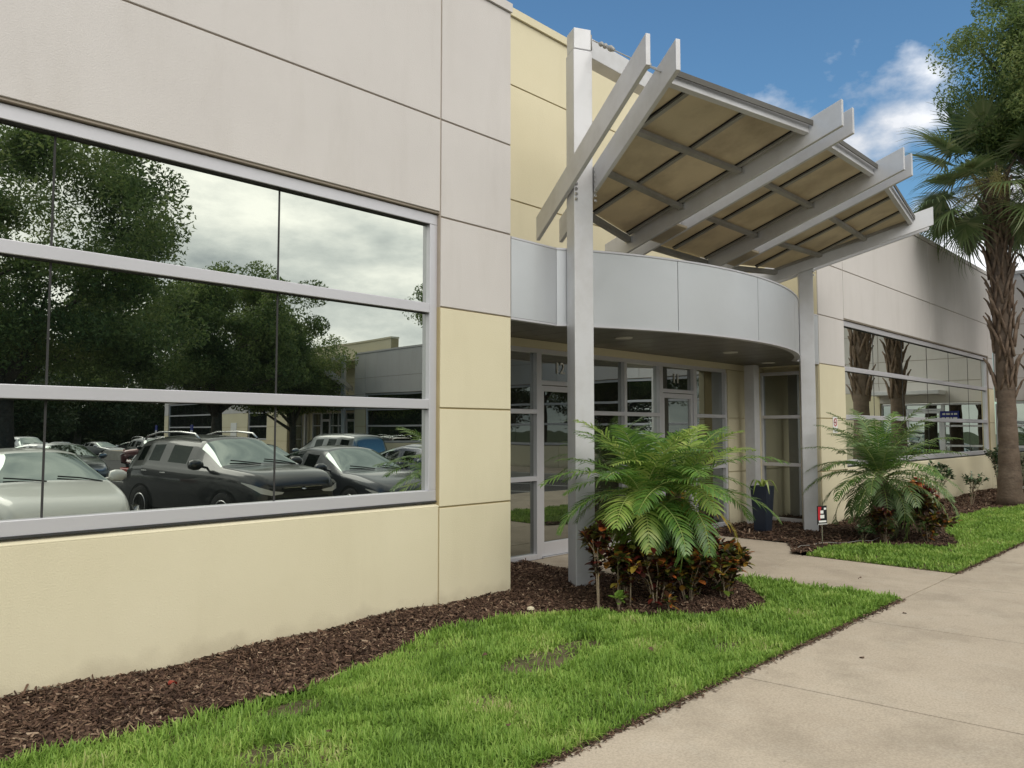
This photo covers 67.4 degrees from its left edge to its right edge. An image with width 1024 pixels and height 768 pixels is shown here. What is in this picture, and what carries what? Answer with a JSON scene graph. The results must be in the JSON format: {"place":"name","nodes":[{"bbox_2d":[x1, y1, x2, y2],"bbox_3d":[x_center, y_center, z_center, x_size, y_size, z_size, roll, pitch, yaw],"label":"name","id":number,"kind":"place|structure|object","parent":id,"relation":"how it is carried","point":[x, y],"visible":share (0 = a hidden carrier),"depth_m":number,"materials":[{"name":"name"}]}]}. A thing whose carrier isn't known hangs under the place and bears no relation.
{"place":"outdoors","nodes":[
{"label":"outdoors","id":0,"kind":"place"},
{"bbox_2d":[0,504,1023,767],"bbox_3d":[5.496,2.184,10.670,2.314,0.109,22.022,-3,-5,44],"label":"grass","id":1,"kind":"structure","parent":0,"point":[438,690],"depth_m":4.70,"materials":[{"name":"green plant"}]},
{"bbox_2d":[0,488,1023,765],"bbox_3d":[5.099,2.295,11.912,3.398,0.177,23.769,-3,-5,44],"label":"mulch","id":2,"kind":"object","parent":0,"point":[238,676],"visible":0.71,"depth_m":5.37,"materials":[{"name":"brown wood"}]},
{"bbox_2d":[0,0,996,697],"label":"office building","id":3,"kind":"structure","parent":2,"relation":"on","point":[282,318],"depth_m":6.26,"materials":[{"name":"paint"}]},
{"bbox_2d":[0,103,436,539],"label":"window","id":4,"kind":"structure","parent":3,"relation":"in","point":[186,336],"depth_m":5.51,"materials":[{"name":"glass"}]},
{"bbox_2d":[542,386,567,558],"bbox_3d":[0.663,1.108,9.894,0.136,2.148,0.860,-3,-5,44],"label":"door","id":5,"kind":"structure","parent":3,"relation":"in","point":[554,398],"depth_m":9.81,"materials":[{"name":"clear glass"}]},
{"bbox_2d":[663,393,693,524],"bbox_3d":[2.568,1.225,11.832,0.136,2.148,0.860,-3,-5,44],"label":"door","id":6,"kind":"structure","parent":3,"relation":"in","point":[677,408],"depth_m":11.91,"materials":[{"name":"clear glass"}]},
{"bbox_2d":[833,417,837,432],"bbox_3d":[5.630,0.712,13.372,0.006,0.280,0.200,-3,-5,44],"label":"notice","id":7,"kind":"object","parent":3,"relation":"attached to","point":[835,422],"visible":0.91,"depth_m":13.37,"materials":[{"name":"white plastic"}]},
{"bbox_2d":[844,321,988,465],"bbox_3d":[9.449,0.375,17.421,0.102,2.642,10.050,-3,-5,44],"label":"window","id":8,"kind":"structure","parent":3,"relation":"in","point":[886,373],"depth_m":16.95,"materials":[{"name":"glass"}]},
{"bbox_2d":[577,519,613,608],"bbox_3d":[0.754,1.606,6.816,0.468,0.853,0.395,-3,-5,44],"label":"croton shrub","id":9,"kind":"object","parent":2,"relation":"on","point":[595,540],"visible":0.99,"depth_m":6.73,"materials":[{"name":"plant"}]},
{"bbox_2d":[608,590,625,609],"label":"weed","id":10,"kind":"object","parent":2,"relation":"on","point":[618,594],"visible":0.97,"depth_m":6.70,"materials":[{"name":"green plant"}]},
{"bbox_2d":[602,538,642,605],"bbox_3d":[0.964,1.716,6.840,0.360,0.637,0.653,0,-3,-7],"label":"croton shrub","id":11,"kind":"object","parent":2,"relation":"on","point":[633,568],"visible":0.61,"depth_m":6.79,"materials":[{"name":"green plant"}]},
{"bbox_2d":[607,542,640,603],"bbox_3d":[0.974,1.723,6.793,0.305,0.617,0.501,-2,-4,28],"label":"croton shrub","id":12,"kind":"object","parent":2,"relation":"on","point":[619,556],"visible":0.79,"depth_m":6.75,"materials":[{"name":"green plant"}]},
{"bbox_2d":[608,528,648,591],"bbox_3d":[1.274,1.702,7.534,0.496,0.748,0.674,-3,-5,44],"label":"croton shrub","id":13,"kind":"object","parent":2,"relation":"on","point":[626,544],"visible":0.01,"depth_m":7.45,"materials":[{"name":"brown plant"}]},
{"bbox_2d":[634,545,681,607],"bbox_3d":[1.270,1.722,6.855,0.468,0.627,0.706,-3,-5,44],"label":"croton shrub","id":14,"kind":"object","parent":2,"relation":"on","point":[650,560],"visible":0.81,"depth_m":6.76,"materials":[{"name":"plant"}]},
{"bbox_2d":[538,419,788,592],"bbox_3d":[1.350,1.212,7.171,2.189,1.758,2.232,-3,-5,44],"label":"feather palm","id":15,"kind":"object","parent":2,"relation":"on","point":[657,521],"visible":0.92,"depth_m":6.91,"materials":[{"name":"green plant"}]},
{"bbox_2d":[637,551,698,599],"bbox_3d":[1.382,1.778,6.999,0.554,0.534,0.558,-3,-5,44],"label":"croton shrub","id":16,"kind":"object","parent":2,"relation":"on","point":[674,572],"visible":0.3,"depth_m":6.94,"materials":[{"name":"green plant"}]},
{"bbox_2d":[660,590,678,613],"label":"weed","id":17,"kind":"object","parent":2,"relation":"on","point":[669,603],"visible":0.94,"depth_m":6.63,"materials":[{"name":"green plant"}]},
{"bbox_2d":[656,541,721,600],"bbox_3d":[1.593,1.723,6.934,0.598,0.635,0.484,-1,-4,16],"label":"croton shrub","id":18,"kind":"object","parent":2,"relation":"on","point":[706,563],"visible":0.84,"depth_m":6.85,"materials":[{"name":"green plant"}]},
{"bbox_2d":[683,522,718,588],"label":"croton shrub","id":19,"kind":"object","parent":2,"relation":"on","point":[694,547],"visible":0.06,"depth_m":7.44,"materials":[{"name":"brown plant"}]},
{"bbox_2d":[682,547,730,597],"bbox_3d":[1.749,1.793,7.295,0.522,0.569,0.694,-3,-5,44],"label":"croton shrub","id":20,"kind":"object","parent":2,"relation":"on","point":[699,586],"visible":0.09,"depth_m":7.26,"materials":[{"name":"plant"}]},
{"bbox_2d":[703,534,730,582],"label":"croton shrub","id":21,"kind":"object","parent":2,"relation":"on","point":[718,541],"visible":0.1,"depth_m":7.94,"materials":[{"name":"plant"}]},
{"bbox_2d":[704,544,754,598],"bbox_3d":[1.963,1.779,7.153,0.524,0.550,0.592,-3,-5,44],"label":"croton shrub","id":22,"kind":"object","parent":2,"relation":"on","point":[735,561],"visible":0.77,"depth_m":7.09,"materials":[{"name":"green plant"}]},
{"bbox_2d":[708,538,754,589],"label":"croton shrub","id":23,"kind":"object","parent":2,"relation":"on","point":[732,543],"visible":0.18,"depth_m":7.54,"materials":[{"name":"brown plant"}]},
{"bbox_2d":[536,27,933,586],"bbox_3d":[3.163,-0.744,9.723,3.060,5.950,7.596,-3,-5,44],"label":"entrance canopy","id":24,"kind":"object","parent":2,"relation":"on","point":[707,172],"visible":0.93,"depth_m":8.54,"materials":[{"name":"metal"}]},
{"bbox_2d":[711,491,1000,552],"bbox_3d":[8.575,2.501,15.316,3.450,0.082,14.850,-3,-5,44],"label":"mulch bed","id":25,"kind":"object","parent":2,"relation":"on","point":[945,540],"visible":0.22,"depth_m":11.53,"materials":[{"name":"wood"}]},
{"bbox_2d":[748,479,777,531],"bbox_3d":[3.868,1.896,11.862,0.474,0.836,0.491,-1,-4,18],"label":"planter","id":26,"kind":"object","parent":25,"relation":"on","point":[764,494],"visible":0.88,"depth_m":11.78,"materials":[{"name":"blue ceramic"}]},
{"bbox_2d":[817,505,826,545],"bbox_3d":[4.252,1.976,10.522,0.156,0.614,0.023,1,-4,-20],"label":"yard sign","id":27,"kind":"object","parent":25,"relation":"on","point":[821,515],"visible":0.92,"depth_m":10.52,"materials":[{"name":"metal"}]},
{"bbox_2d":[799,537,879,546],"bbox_3d":[4.585,2.198,10.669,1.870,0.028,0.151,2,-4,-28],"label":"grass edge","id":28,"kind":"object","parent":25,"relation":"on","point":[842,542],"visible":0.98,"depth_m":10.65,"materials":[{"name":"green plant"}]},
{"bbox_2d":[855,524,874,541],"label":"croton shrub","id":29,"kind":"object","parent":25,"relation":"on","point":[867,529],"visible":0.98,"depth_m":10.75,"materials":[{"name":"green plant"}]},
{"bbox_2d":[863,505,897,541],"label":"croton shrub","id":30,"kind":"object","parent":25,"relation":"on","point":[882,512],"visible":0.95,"depth_m":10.81,"materials":[{"name":"brown plant"}]},
{"bbox_2d":[800,403,969,541],"bbox_3d":[5.360,1.308,11.249,2.233,2.029,2.438,-3,-5,44],"label":"feather palm","id":31,"kind":"object","parent":25,"relation":"on","point":[881,489],"visible":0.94,"depth_m":11.04,"materials":[{"name":"green plant"}]},
{"bbox_2d":[890,484,934,535],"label":"croton shrub","id":32,"kind":"object","parent":25,"relation":"on","point":[926,498],"visible":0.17,"depth_m":11.30,"materials":[{"name":"plant"}]},
{"bbox_2d":[902,477,939,531],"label":"croton shrub","id":33,"kind":"object","parent":25,"relation":"on","point":[926,488],"visible":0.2,"depth_m":11.83,"materials":[{"name":"brown plant"}]},
{"bbox_2d":[913,496,945,534],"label":"croton shrub","id":34,"kind":"object","parent":25,"relation":"on","point":[926,507],"visible":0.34,"depth_m":11.28,"materials":[{"name":"brown plant"}]},
{"bbox_2d":[903,508,960,541],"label":"croton shrub","id":35,"kind":"object","parent":25,"relation":"on","point":[927,519],"visible":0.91,"depth_m":10.81,"materials":[{"name":"plant"}]},
{"bbox_2d":[918,460,955,497],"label":"shrub","id":36,"kind":"object","parent":25,"relation":"on","point":[941,467],"visible":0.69,"depth_m":15.30,"materials":[{"name":"green plant"}]},
{"bbox_2d":[896,76,1023,505],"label":"fan palm","id":37,"kind":"object","parent":25,"relation":"on","point":[1000,216],"visible":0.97,"depth_m":16.53,"materials":[{"name":"green plant"}]},
{"bbox_2d":[962,471,988,504],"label":"shrub","id":38,"kind":"object","parent":25,"relation":"on","point":[970,480],"visible":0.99,"depth_m":15.98,"materials":[{"name":"green plant"}]},
{"bbox_2d":[952,154,1023,368],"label":"fan palm","id":39,"kind":"object","parent":25,"relation":"on","point":[1015,238],"visible":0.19,"depth_m":18.69,"materials":[{"name":"green plant"}]},
{"bbox_2d":[982,445,997,490],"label":"shrub","id":40,"kind":"object","parent":25,"relation":"on","point":[993,455],"visible":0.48,"depth_m":18.02,"materials":[{"name":"green plant"}]},
{"bbox_2d":[925,0,1023,175],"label":"oak tree","id":41,"kind":"object","parent":2,"relation":"on","point":[1010,60],"visible":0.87,"depth_m":16.42,"materials":[{"name":"green plant"}]},
{"bbox_2d":[532,536,955,600],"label":"walkway","id":42,"kind":"structure","parent":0,"point":[772,559],"depth_m":8.64,"materials":[{"name":"concrete"}]},
{"bbox_2d":[507,0,1023,431],"label":"sky","id":43,"kind":"structure","parent":0,"point":[800,57],"materials":[{"name":"blue"}]},
{"bbox_2d":[542,544,1023,767],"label":"sidewalk","id":44,"kind":"structure","parent":0,"point":[933,677],"depth_m":4.49,"materials":[{"name":"concrete"}]},
{"bbox_2d":[530,541,1023,767],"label":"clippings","id":45,"kind":"object","parent":44,"relation":"on","point":[553,759],"visible":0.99,"depth_m":4.73,"materials":[{"name":"green plant"}]},
{"bbox_2d":[805,514,1023,574],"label":"lawn","id":46,"kind":"structure","parent":0,"point":[910,566],"depth_m":9.13,"materials":[{"name":"plant"}]},
{"bbox_2d":[1020,454,1023,485],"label":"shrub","id":47,"kind":"object","parent":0,"point":[1021,461],"visible":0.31,"depth_m":19.62,"materials":[{"name":"green plant"}]},
{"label":"parking lot","id":48,"kind":"structure","parent":0,"visible":0},
{"bbox_2d":[990,270,1023,488],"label":"office building","id":49,"kind":"structure","parent":48,"relation":"on","point":[1018,296],"depth_m":21.00,"materials":[{"name":"grey paint"}]}
]}

